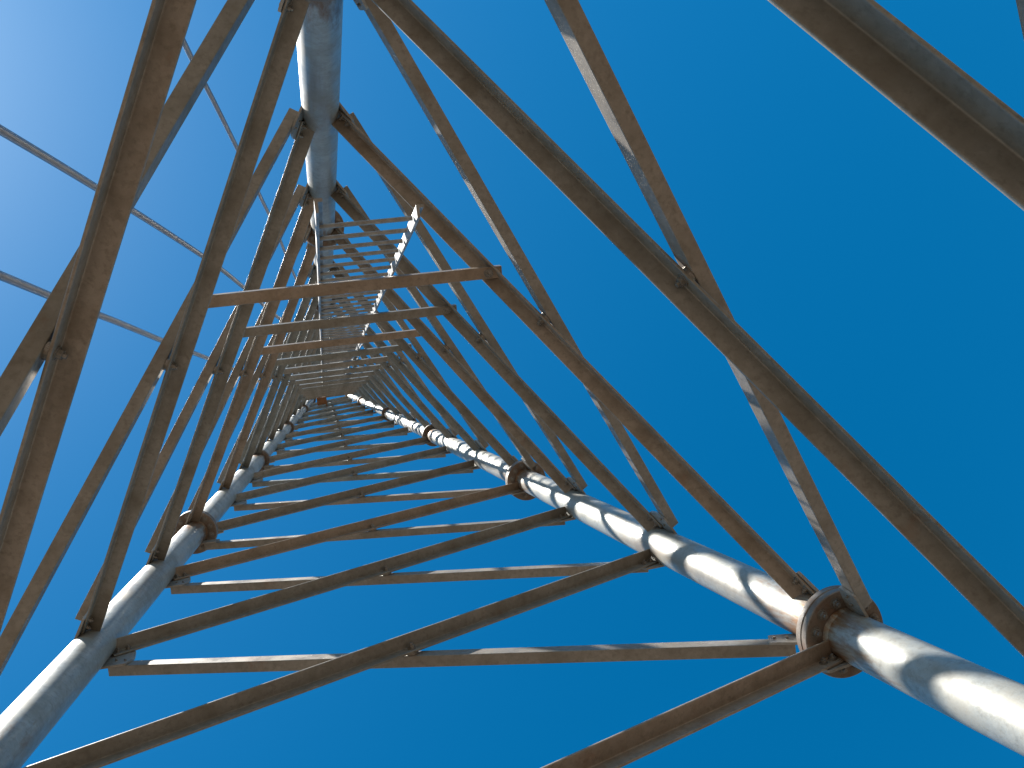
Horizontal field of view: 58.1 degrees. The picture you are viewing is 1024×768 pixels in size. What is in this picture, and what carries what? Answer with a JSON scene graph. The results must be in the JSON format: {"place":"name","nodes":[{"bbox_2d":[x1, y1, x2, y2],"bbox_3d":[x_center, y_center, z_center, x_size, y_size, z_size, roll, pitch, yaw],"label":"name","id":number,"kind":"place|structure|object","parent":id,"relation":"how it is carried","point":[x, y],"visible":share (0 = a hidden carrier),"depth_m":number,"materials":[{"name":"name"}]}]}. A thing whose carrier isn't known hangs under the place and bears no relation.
{"place":"outdoors","nodes":[
{"label":"outdoors","id":0,"kind":"place"},
{"bbox_2d":[0,0,1023,767],"label":"sky","id":1,"kind":"structure","parent":0,"point":[883,273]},
{"bbox_3d":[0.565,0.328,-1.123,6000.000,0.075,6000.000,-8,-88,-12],"label":"ground","id":2,"kind":"structure","parent":0,"visible":0},
{"bbox_2d":[0,0,1023,767],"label":"lattice tower","id":3,"kind":"structure","parent":2,"relation":"on","point":[842,630],"depth_m":4.22,"materials":[{"name":"metal"}]},
{"bbox_2d":[0,124,280,320],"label":"steel cable","id":4,"kind":"object","parent":3,"relation":"attached to","point":[22,143],"visible":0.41,"depth_m":5.43,"materials":[{"name":"grey metal"}]},
{"bbox_2d":[0,270,301,401],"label":"steel cable","id":5,"kind":"object","parent":3,"relation":"attached to","point":[22,284],"visible":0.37,"depth_m":6.34,"materials":[{"name":"grey metal"}]},
{"bbox_2d":[183,39,313,316],"bbox_3d":[-2.310,-1.815,8.240,0.078,19.434,2.390,-36,-83,-9],"label":"steel cable","id":6,"kind":"object","parent":3,"relation":"attached to","point":[186,47],"visible":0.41,"depth_m":7.00,"materials":[{"name":"grey metal"}]},
{"bbox_2d":[317,396,326,407],"bbox_3d":[-4.853,0.475,23.537,0.246,0.203,0.283,-8,-88,-12],"label":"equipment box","id":7,"kind":"object","parent":3,"relation":"attached to","point":[321,400],"visible":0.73,"depth_m":23.44,"materials":[{"name":"metal"}]},
{"bbox_2d":[314,198,423,376],"bbox_3d":[-2.859,-0.139,14.810,0.410,23.784,1.250,-8,-88,-12],"label":"ladder","id":8,"kind":"object","parent":3,"relation":"hanging from","point":[407,231],"visible":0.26,"depth_m":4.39,"materials":[{"name":"metal"}]}
]}

